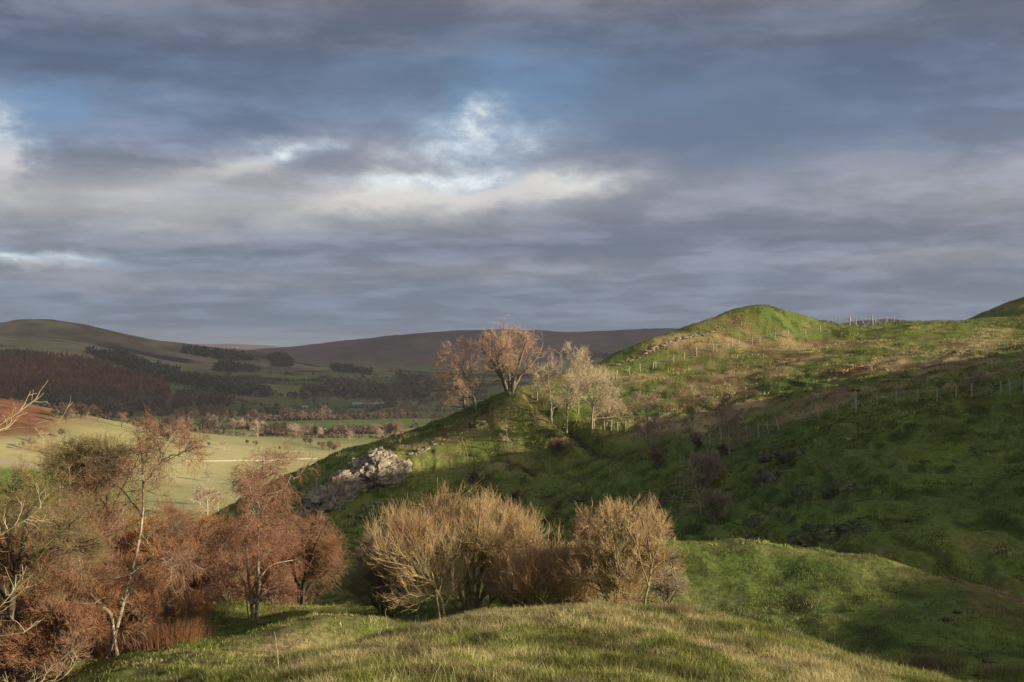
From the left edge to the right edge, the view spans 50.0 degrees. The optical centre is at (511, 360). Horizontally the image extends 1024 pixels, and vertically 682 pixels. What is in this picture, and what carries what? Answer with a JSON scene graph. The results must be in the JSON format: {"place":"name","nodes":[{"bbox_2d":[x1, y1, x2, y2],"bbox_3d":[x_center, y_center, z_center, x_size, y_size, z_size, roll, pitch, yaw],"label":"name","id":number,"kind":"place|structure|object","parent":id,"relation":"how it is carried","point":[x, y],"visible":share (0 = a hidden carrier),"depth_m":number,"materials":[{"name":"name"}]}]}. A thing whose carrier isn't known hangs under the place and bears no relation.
{"place":"outdoors","nodes":[
{"label":"outdoors","id":0,"kind":"place"},
{"bbox_2d":[0,398,207,458],"bbox_3d":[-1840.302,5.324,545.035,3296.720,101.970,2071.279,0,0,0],"label":"foothill","id":1,"kind":"structure","parent":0,"point":[32,415],"depth_m":667.96,"materials":[{"name":"plant"}]},
{"bbox_2d":[72,615,413,681],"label":"tussock mound","id":2,"kind":"object","parent":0,"point":[132,672],"visible":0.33,"depth_m":32.48,"materials":[{"name":"plant"}]},
{"bbox_2d":[0,381,534,531],"bbox_3d":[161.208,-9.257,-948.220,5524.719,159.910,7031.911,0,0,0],"label":"valley floor","id":3,"kind":"structure","parent":0,"point":[236,447],"depth_m":723.68,"materials":[{"name":"plant"}]},
{"bbox_2d":[0,460,53,468],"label":"field wall","id":4,"kind":"structure","parent":3,"relation":"on","point":[7,462],"depth_m":514.00,"materials":[{"name":"beige"}]},
{"bbox_2d":[183,482,221,515],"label":"valley tree","id":5,"kind":"object","parent":3,"relation":"on","point":[203,490],"visible":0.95,"depth_m":372.00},
{"bbox_2d":[203,485,228,512],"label":"valley tree","id":6,"kind":"object","parent":3,"relation":"on","point":[217,494],"visible":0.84,"depth_m":377.24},
{"bbox_2d":[48,368,438,415],"bbox_3d":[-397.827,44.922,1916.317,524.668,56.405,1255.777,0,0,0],"label":"brown woodland","id":7,"kind":"object","parent":3,"relation":"on","point":[107,404],"visible":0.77,"depth_m":1640.22,"materials":[{"name":"plant"}]},
{"bbox_2d":[185,458,317,460],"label":"field wall","id":8,"kind":"structure","parent":3,"relation":"on","point":[252,460],"depth_m":664.65,"materials":[{"name":"beige"}]},
{"bbox_2d":[7,362,551,438],"bbox_3d":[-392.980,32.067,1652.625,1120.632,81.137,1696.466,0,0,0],"label":"field hedges","id":9,"kind":"object","parent":3,"relation":"on","point":[388,400],"visible":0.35,"depth_m":1508.90,"materials":[{"name":"plant"}]},
{"bbox_2d":[176,407,421,435],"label":"hedge lines","id":10,"kind":"object","parent":3,"relation":"on","point":[293,416],"visible":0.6,"depth_m":1217.86,"materials":[{"name":"plant"}]},
{"bbox_2d":[0,319,566,416],"bbox_3d":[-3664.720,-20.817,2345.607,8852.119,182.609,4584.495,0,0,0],"label":"hill","id":11,"kind":"structure","parent":0,"point":[51,335],"depth_m":2703.68,"materials":[{"name":"plant"}]},
{"bbox_2d":[0,347,49,357],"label":"young conifer wood","id":12,"kind":"object","parent":11,"relation":"on","point":[13,351],"visible":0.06,"depth_m":2047.22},
{"bbox_2d":[0,348,171,400],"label":"larch plantation","id":13,"kind":"object","parent":11,"relation":"on","point":[21,375],"visible":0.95,"depth_m":1644.08,"materials":[{"name":"plant"}]},
{"bbox_2d":[84,343,615,396],"bbox_3d":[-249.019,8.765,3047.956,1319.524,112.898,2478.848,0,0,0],"label":"conifer wood","id":14,"kind":"object","parent":11,"relation":"on","point":[169,374],"visible":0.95,"depth_m":2289.01,"materials":[{"name":"plant"}]},
{"bbox_2d":[197,383,697,569],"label":"spur hill","id":15,"kind":"structure","parent":0,"point":[444,461],"depth_m":133.26,"materials":[{"name":"plant"}]},
{"bbox_2d":[295,469,362,517],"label":"crag","id":16,"kind":"structure","parent":15,"relation":"on","point":[338,489],"depth_m":125.39,"materials":[{"name":"stone"}]},
{"bbox_2d":[347,446,411,491],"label":"crag","id":17,"kind":"structure","parent":15,"relation":"on","point":[378,467],"depth_m":129.28,"materials":[{"name":"stone"}]},
{"bbox_2d":[430,340,473,418],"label":"bare tree","id":18,"kind":"object","parent":15,"relation":"on","point":[454,396],"visible":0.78,"depth_m":152.57,"materials":[{"name":"brown plant"}]},
{"bbox_2d":[419,333,497,411],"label":"bare tree","id":19,"kind":"object","parent":15,"relation":"on","point":[460,356],"visible":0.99,"depth_m":150.69,"materials":[{"name":"brown plant"}]},
{"bbox_2d":[467,468,480,482],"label":"bush","id":20,"kind":"object","parent":15,"relation":"on","point":[472,474],"visible":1,"depth_m":129.44,"materials":[{"name":"brown plant"}]},
{"bbox_2d":[466,418,487,427],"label":"rock","id":21,"kind":"object","parent":15,"relation":"on","point":[476,422],"visible":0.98,"depth_m":145.80,"materials":[{"name":"stone"}]},
{"bbox_2d":[499,416,516,450],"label":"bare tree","id":22,"kind":"object","parent":15,"relation":"on","point":[504,438],"visible":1,"depth_m":138.02,"materials":[{"name":"beige plant"}]},
{"bbox_2d":[464,315,553,395],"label":"bare tree","id":23,"kind":"object","parent":15,"relation":"on","point":[509,388],"visible":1,"depth_m":149.28,"materials":[{"name":"brown plant"}]},
{"bbox_2d":[528,349,572,423],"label":"bare tree","id":24,"kind":"object","parent":15,"relation":"on","point":[536,385],"visible":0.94,"depth_m":143.95,"materials":[{"name":"beige plant"}]},
{"bbox_2d":[522,353,593,433],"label":"bare tree","id":25,"kind":"object","parent":15,"relation":"on","point":[577,393],"visible":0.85,"depth_m":140.91,"materials":[{"name":"beige plant"}]},
{"bbox_2d":[548,436,567,455],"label":"bush","id":26,"kind":"object","parent":15,"relation":"on","point":[556,443],"visible":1,"depth_m":134.94,"materials":[{"name":"brown plant"}]},
{"bbox_2d":[553,341,608,413],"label":"bare tree","id":27,"kind":"object","parent":15,"relation":"on","point":[578,358],"visible":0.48,"depth_m":145.44,"materials":[{"name":"beige plant"}]},
{"bbox_2d":[568,491,596,501],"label":"rock","id":28,"kind":"object","parent":15,"relation":"on","point":[579,496],"visible":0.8,"depth_m":112.98,"materials":[{"name":"stone"}]},
{"bbox_2d":[556,365,641,434],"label":"bare tree","id":29,"kind":"object","parent":15,"relation":"on","point":[604,380],"visible":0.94,"depth_m":136.21,"materials":[{"name":"beige plant"}]},
{"bbox_2d":[196,304,1023,598],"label":"grass","id":30,"kind":"structure","parent":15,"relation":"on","point":[937,371],"depth_m":141.07,"materials":[{"name":"plant"}]},
{"bbox_2d":[586,382,633,425],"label":"bare tree","id":31,"kind":"object","parent":15,"relation":"on","point":[616,405],"visible":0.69,"depth_m":138.60,"materials":[{"name":"beige plant"}]},
{"bbox_2d":[594,418,697,438],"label":"fence","id":32,"kind":"object","parent":15,"relation":"on","point":[642,427],"visible":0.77,"depth_m":132.66,"materials":[{"name":"brown wood"}]},
{"bbox_2d":[628,387,665,450],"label":"bare tree","id":33,"kind":"object","parent":15,"relation":"on","point":[649,424],"visible":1,"depth_m":121.65,"materials":[{"name":"brown plant"}]},
{"bbox_2d":[0,455,1023,681],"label":"dale floor","id":34,"kind":"structure","parent":0,"point":[645,470],"depth_m":46.14,"materials":[{"name":"plant"}]},
{"bbox_2d":[0,524,36,580],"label":"twiggy shrub","id":35,"kind":"object","parent":34,"relation":"on","point":[4,560],"visible":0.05,"depth_m":56.59,"materials":[{"name":"brown plant"}]},
{"bbox_2d":[0,563,48,607],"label":"twiggy shrub","id":36,"kind":"object","parent":34,"relation":"on","point":[4,578],"visible":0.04,"depth_m":45.73,"materials":[{"name":"brown plant"}]},
{"bbox_2d":[0,617,61,681],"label":"twiggy shrub","id":37,"kind":"object","parent":34,"relation":"on","point":[9,658],"visible":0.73,"depth_m":36.31,"materials":[{"name":"brown plant"}]},
{"bbox_2d":[0,477,70,544],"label":"bare tree","id":38,"kind":"object","parent":34,"relation":"on","point":[21,514],"visible":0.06,"depth_m":61.88,"materials":[{"name":"brown plant"}]},
{"bbox_2d":[6,537,93,584],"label":"twiggy shrub","id":39,"kind":"object","parent":34,"relation":"on","point":[24,558],"visible":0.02,"depth_m":54.80,"materials":[{"name":"brown plant"}]},
{"bbox_2d":[0,555,101,632],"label":"bare tree","id":40,"kind":"object","parent":34,"relation":"on","point":[54,592],"visible":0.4,"depth_m":40.35,"materials":[{"name":"brown plant"}]},
{"bbox_2d":[6,592,110,681],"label":"twiggy shrub","id":41,"kind":"object","parent":34,"relation":"on","point":[70,627],"visible":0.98,"depth_m":36.60,"materials":[{"name":"brown plant"}]},
{"bbox_2d":[0,459,120,583],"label":"bare tree","id":42,"kind":"object","parent":34,"relation":"on","point":[67,506],"visible":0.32,"depth_m":52.03,"materials":[{"name":"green plant"}]},
{"bbox_2d":[0,453,121,681],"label":"bare tree","id":43,"kind":"object","parent":34,"relation":"on","point":[47,548],"visible":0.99,"depth_m":37.64,"materials":[{"name":"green plant"}]},
{"bbox_2d":[32,439,119,522],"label":"bare tree","id":44,"kind":"object","parent":34,"relation":"on","point":[47,460],"visible":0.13,"depth_m":71.53,"materials":[{"name":"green plant"}]},
{"bbox_2d":[40,537,124,635],"bbox_3d":[-17.723,9.618,45.136,3.552,5.236,3.415,0,0,-42],"label":"bare tree","id":45,"kind":"object","parent":34,"relation":"on","point":[94,579],"visible":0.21,"depth_m":44.94,"materials":[{"name":"brown plant"}]},
{"bbox_2d":[41,528,143,583],"bbox_3d":[-23.337,11.995,60.019,6.406,7.070,6.942,0,0,42],"label":"twiggy shrub","id":46,"kind":"object","parent":34,"relation":"on","point":[124,544],"visible":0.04,"depth_m":60.56,"materials":[{"name":"brown plant"}]},
{"bbox_2d":[65,580,127,655],"bbox_3d":[-16.776,10.269,43.382,3.046,3.254,3.000,0,0,43],"label":"twiggy shrub","id":47,"kind":"object","parent":34,"relation":"on","point":[107,617],"visible":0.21,"depth_m":43.34,"materials":[{"name":"brown plant"}]},
{"bbox_2d":[43,427,174,546],"bbox_3d":[-23.516,9.033,64.152,8.544,10.780,5.498,0,0,9],"label":"bare tree","id":48,"kind":"object","parent":34,"relation":"on","point":[93,445],"visible":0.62,"depth_m":64.13,"materials":[{"name":"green plant"}]},
{"bbox_2d":[81,547,151,604],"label":"twiggy shrub","id":49,"kind":"object","parent":34,"relation":"on","point":[127,559],"visible":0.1,"depth_m":54.03,"materials":[{"name":"brown plant"}]},
{"bbox_2d":[85,496,157,546],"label":"twiggy shrub","id":50,"kind":"object","parent":34,"relation":"on","point":[126,525],"visible":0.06,"depth_m":69.13,"materials":[{"name":"brown plant"}]},
{"bbox_2d":[88,624,160,658],"bbox_3d":[-15.358,11.089,43.501,2.853,1.314,3.018,0,0,0],"label":"reed stand","id":51,"kind":"object","parent":34,"relation":"on","point":[102,651],"visible":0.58,"depth_m":42.98,"materials":[{"name":"brown plant"}]},
{"bbox_2d":[42,404,217,659],"bbox_3d":[-14.411,6.903,42.022,6.788,10.644,6.362,0,0,0],"label":"bare tree","id":52,"kind":"object","parent":34,"relation":"on","point":[183,557],"visible":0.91,"depth_m":41.81,"materials":[{"name":"brown wood"}]},
{"bbox_2d":[107,559,170,602],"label":"twiggy shrub","id":53,"kind":"object","parent":34,"relation":"on","point":[138,571],"visible":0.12,"depth_m":49.63,"materials":[{"name":"brown plant"}]},
{"bbox_2d":[109,579,181,644],"bbox_3d":[-14.841,10.225,44.523,2.990,3.032,3.240,0,0,-22],"label":"twiggy shrub","id":54,"kind":"object","parent":34,"relation":"on","point":[154,607],"visible":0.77,"depth_m":44.07,"materials":[{"name":"brown plant"}]},
{"bbox_2d":[121,515,204,548],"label":"twiggy shrub","id":55,"kind":"object","parent":34,"relation":"on","point":[160,528],"visible":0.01,"depth_m":66.13,"materials":[{"name":"brown plant"}]},
{"bbox_2d":[123,524,205,599],"bbox_3d":[-19.071,11.800,59.705,5.634,6.017,5.548,0,0,-18],"label":"twiggy shrub","id":56,"kind":"object","parent":34,"relation":"on","point":[144,551],"visible":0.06,"depth_m":59.17,"materials":[{"name":"brown plant"}]},
{"bbox_2d":[121,561,217,637],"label":"bare tree","id":57,"kind":"object","parent":34,"relation":"on","point":[189,603],"visible":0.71,"depth_m":45.91,"materials":[{"name":"brown plant"}]},
{"bbox_2d":[128,615,210,650],"bbox_3d":[-13.456,10.707,42.933,3.082,1.582,3.078,0,0,0],"label":"reed stand","id":58,"kind":"object","parent":34,"relation":"on","point":[182,635],"visible":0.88,"depth_m":42.54,"materials":[{"name":"brown plant"}]},
{"bbox_2d":[136,498,232,554],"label":"bare tree","id":59,"kind":"object","parent":34,"relation":"on","point":[182,522],"visible":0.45,"depth_m":59.59,"materials":[{"name":"brown plant"}]},
{"bbox_2d":[146,533,228,600],"bbox_3d":[-17.271,11.494,58.039,5.036,4.714,4.647,0,0,-13],"label":"twiggy shrub","id":60,"kind":"object","parent":34,"relation":"on","point":[193,583],"visible":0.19,"depth_m":57.41,"materials":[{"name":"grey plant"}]},
{"bbox_2d":[159,618,219,643],"bbox_3d":[-12.803,10.828,43.971,2.404,1.290,2.374,0,0,0],"label":"reed stand","id":61,"kind":"object","parent":34,"relation":"on","point":[209,634],"visible":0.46,"depth_m":43.96,"materials":[{"name":"brown plant"}]},
{"bbox_2d":[177,493,273,588],"bbox_3d":[-16.845,11.636,63.895,6.054,8.010,4.440,0,0,-11],"label":"bare tree","id":62,"kind":"object","parent":34,"relation":"on","point":[222,520],"visible":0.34,"depth_m":63.50,"materials":[{"name":"brown plant"}]},
{"bbox_2d":[197,550,255,600],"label":"twiggy shrub","id":63,"kind":"object","parent":34,"relation":"on","point":[240,571],"visible":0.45,"depth_m":55.50,"materials":[{"name":"brown plant"}]},
{"bbox_2d":[185,429,319,620],"bbox_3d":[-11.581,7.726,50.461,5.835,8.988,6.224,0,0,39],"label":"bare tree","id":64,"kind":"object","parent":34,"relation":"on","point":[256,521],"visible":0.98,"depth_m":49.90,"materials":[{"name":"brown wood"}]},
{"bbox_2d":[239,517,311,602],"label":"twiggy shrub","id":65,"kind":"object","parent":34,"relation":"on","point":[266,579],"visible":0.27,"depth_m":68.73,"materials":[{"name":"brown plant"}]},
{"bbox_2d":[270,509,353,604],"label":"bare tree","id":66,"kind":"object","parent":34,"relation":"on","point":[324,558],"visible":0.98,"depth_m":57.70,"materials":[{"name":"brown plant"}]},
{"bbox_2d":[351,525,409,592],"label":"bush","id":67,"kind":"object","parent":34,"relation":"on","point":[363,547],"visible":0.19,"depth_m":83.56,"materials":[{"name":"brown plant"}]},
{"bbox_2d":[338,546,430,615],"bbox_3d":[-5.384,9.544,47.028,4.092,3.338,3.287,0,0,0],"label":"bush","id":68,"kind":"object","parent":34,"relation":"on","point":[371,600],"visible":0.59,"depth_m":46.64,"materials":[{"name":"plant"}]},
{"bbox_2d":[353,497,462,618],"bbox_3d":[-4.034,7.878,41.663,4.422,5.636,4.088,0,0,0],"label":"willow tree","id":69,"kind":"object","parent":34,"relation":"on","point":[421,569],"visible":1,"depth_m":41.50,"materials":[{"name":"beige plant"}]},
{"bbox_2d":[367,477,568,613],"bbox_3d":[-1.811,7.691,44.401,6.892,5.923,7.270,0,0,37],"label":"willow tree","id":70,"kind":"object","parent":34,"relation":"on","point":[494,535],"visible":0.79,"depth_m":44.15,"materials":[{"name":"brown plant"}]},
{"bbox_2d":[477,557,542,608],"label":"willow bush","id":71,"kind":"object","parent":34,"relation":"on","point":[487,585],"visible":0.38,"depth_m":43.41,"materials":[{"name":"brown plant"}]},
{"bbox_2d":[0,539,1023,681],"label":"grass","id":72,"kind":"structure","parent":34,"relation":"on","point":[133,661],"depth_m":44.08,"materials":[{"name":"plant"}]},
{"bbox_2d":[483,534,602,607],"bbox_3d":[1.295,8.660,42.401,4.999,3.752,3.659,0,0,0],"label":"willow bush","id":73,"kind":"object","parent":34,"relation":"on","point":[523,571],"visible":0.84,"depth_m":41.94,"materials":[{"name":"brown plant"}]},
{"bbox_2d":[534,535,603,606],"bbox_3d":[2.245,8.727,43.515,3.037,3.667,2.844,0,0,0],"label":"willow bush","id":74,"kind":"object","parent":34,"relation":"on","point":[567,599],"visible":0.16,"depth_m":43.05,"materials":[{"name":"brown plant"}]},
{"bbox_2d":[550,490,690,606],"bbox_3d":[4.025,7.712,40.600,5.380,5.740,4.284,0,0,0],"label":"willow tree","id":75,"kind":"object","parent":34,"relation":"on","point":[624,575],"visible":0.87,"depth_m":40.62,"materials":[{"name":"brown plant"}]},
{"bbox_2d":[618,491,678,605],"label":"bare tree","id":76,"kind":"object","parent":34,"relation":"on","point":[657,544],"visible":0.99,"depth_m":38.68,"materials":[{"name":"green plant"}]},
{"bbox_2d":[645,443,671,469],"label":"bush","id":77,"kind":"object","parent":34,"relation":"on","point":[655,454],"visible":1,"depth_m":114.20,"materials":[{"name":"brown plant"}]},
{"bbox_2d":[644,566,691,603],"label":"bush","id":78,"kind":"object","parent":34,"relation":"on","point":[664,589],"visible":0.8,"depth_m":46.92,"materials":[{"name":"brown plant"}]},
{"bbox_2d":[662,544,683,603],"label":"dead tree","id":79,"kind":"object","parent":34,"relation":"on","point":[672,558],"visible":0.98,"depth_m":36.81,"materials":[{"name":"grey plant"}]},
{"bbox_2d":[682,449,709,513],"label":"bare tree","id":80,"kind":"object","parent":34,"relation":"on","point":[701,475],"visible":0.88,"depth_m":87.99,"materials":[{"name":"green plant"}]},
{"bbox_2d":[689,445,725,487],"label":"bush","id":81,"kind":"object","parent":34,"relation":"on","point":[705,461],"visible":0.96,"depth_m":99.81,"materials":[{"name":"brown plant"}]},
{"bbox_2d":[874,647,941,673],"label":"rush clump","id":82,"kind":"object","parent":34,"relation":"on","point":[915,664],"visible":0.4,"depth_m":36.09,"materials":[{"name":"green plant"}]},
{"bbox_2d":[908,647,971,676],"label":"rush clump","id":83,"kind":"object","parent":34,"relation":"on","point":[949,665],"visible":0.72,"depth_m":36.41,"materials":[{"name":"green plant"}]},
{"bbox_2d":[972,658,1023,681],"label":"rush clump","id":84,"kind":"object","parent":34,"relation":"on","point":[987,672],"visible":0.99,"depth_m":35.41,"materials":[{"name":"green plant"}]},
{"bbox_2d":[0,0,1023,346],"label":"sky","id":85,"kind":"structure","parent":0,"point":[281,173],"materials":[{"name":"grey"}]},
{"bbox_2d":[194,319,907,374],"bbox_3d":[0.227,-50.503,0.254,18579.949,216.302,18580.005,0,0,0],"label":"distant moor","id":86,"kind":"structure","parent":0,"point":[410,352],"depth_m":4339.22,"materials":[{"name":"plant"}]},
{"bbox_2d":[215,608,913,681],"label":"knoll","id":87,"kind":"structure","parent":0,"point":[587,642],"depth_m":17.44,"materials":[{"name":"plant"}]},
{"bbox_2d":[0,382,88,681],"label":"bare tree","id":88,"kind":"object","parent":87,"relation":"on","point":[6,429],"visible":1,"depth_m":12.92,"materials":[{"name":"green plant"}]},
{"bbox_2d":[115,595,982,681],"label":"grass","id":89,"kind":"structure","parent":87,"relation":"on","point":[346,668],"depth_m":17.41,"materials":[{"name":"plant"}]},
{"bbox_2d":[124,364,1023,613],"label":"steep hillside","id":90,"kind":"structure","parent":0,"point":[950,514],"depth_m":82.22,"materials":[{"name":"plant"}]},
{"bbox_2d":[653,490,690,507],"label":"rock","id":91,"kind":"object","parent":90,"relation":"on","point":[664,497],"visible":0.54,"depth_m":97.19,"materials":[{"name":"stone"}]},
{"bbox_2d":[679,406,703,449],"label":"bare tree","id":92,"kind":"object","parent":90,"relation":"on","point":[695,436],"visible":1,"depth_m":116.90,"materials":[{"name":"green plant"}]},
{"bbox_2d":[695,486,732,522],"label":"bush","id":93,"kind":"object","parent":90,"relation":"on","point":[713,499],"visible":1,"depth_m":84.59,"materials":[{"name":"brown plant"}]},
{"bbox_2d":[709,391,753,454],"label":"bare tree","id":94,"kind":"object","parent":90,"relation":"on","point":[731,428],"visible":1,"depth_m":107.88,"materials":[{"name":"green plant"}]},
{"bbox_2d":[743,514,761,527],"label":"rock","id":95,"kind":"object","parent":90,"relation":"on","point":[752,521],"visible":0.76,"depth_m":81.40,"materials":[{"name":"stone"}]},
{"bbox_2d":[755,450,773,461],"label":"rock","id":96,"kind":"object","parent":90,"relation":"on","point":[766,456],"visible":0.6,"depth_m":100.70,"materials":[{"name":"stone"}]},
{"bbox_2d":[753,465,790,486],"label":"rock","id":97,"kind":"object","parent":90,"relation":"on","point":[768,474],"visible":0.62,"depth_m":91.22,"materials":[{"name":"stone"}]},
{"bbox_2d":[772,446,808,461],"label":"rock","id":98,"kind":"object","parent":90,"relation":"on","point":[782,453],"visible":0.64,"depth_m":95.98,"materials":[{"name":"stone"}]},
{"bbox_2d":[788,486,816,504],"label":"rock","id":99,"kind":"object","parent":90,"relation":"on","point":[799,494],"visible":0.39,"depth_m":82.77,"materials":[{"name":"stone"}]},
{"bbox_2d":[786,523,840,547],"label":"rock","id":100,"kind":"object","parent":90,"relation":"on","point":[809,535],"visible":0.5,"depth_m":70.09,"materials":[{"name":"stone"}]},
{"bbox_2d":[821,478,856,498],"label":"rock","id":101,"kind":"object","parent":90,"relation":"on","point":[833,488],"visible":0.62,"depth_m":81.01,"materials":[{"name":"stone"}]},
{"bbox_2d":[833,519,871,533],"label":"rock","id":102,"kind":"object","parent":90,"relation":"on","point":[849,526],"visible":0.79,"depth_m":70.06,"materials":[{"name":"stone"}]},
{"bbox_2d":[709,378,1023,444],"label":"fence","id":103,"kind":"object","parent":90,"relation":"on","point":[856,400],"visible":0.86,"depth_m":102.21,"materials":[{"name":"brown wood"}]},
{"bbox_2d":[529,305,1023,392],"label":"ridge hill","id":104,"kind":"structure","parent":0,"point":[771,315],"depth_m":188.45,"materials":[{"name":"plant"}]},
{"bbox_2d":[612,329,717,364],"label":"ruined wall","id":105,"kind":"structure","parent":104,"relation":"on","point":[666,343],"depth_m":177.96,"materials":[{"name":"stone"}]},
{"bbox_2d":[531,315,899,399],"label":"fence","id":106,"kind":"object","parent":104,"relation":"on","point":[887,317],"visible":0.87,"depth_m":182.03,"materials":[{"name":"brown wood"}]},
{"bbox_2d":[585,297,1023,434],"bbox_3d":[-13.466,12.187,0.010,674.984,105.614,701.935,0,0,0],"label":"hillside","id":107,"kind":"structure","parent":0,"point":[832,336],"depth_m":154.06,"materials":[{"name":"plant"}]},
{"bbox_2d":[596,538,1023,636],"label":"mound","id":108,"kind":"object","parent":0,"point":[879,584],"visible":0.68,"depth_m":49.86,"materials":[{"name":"plant"}]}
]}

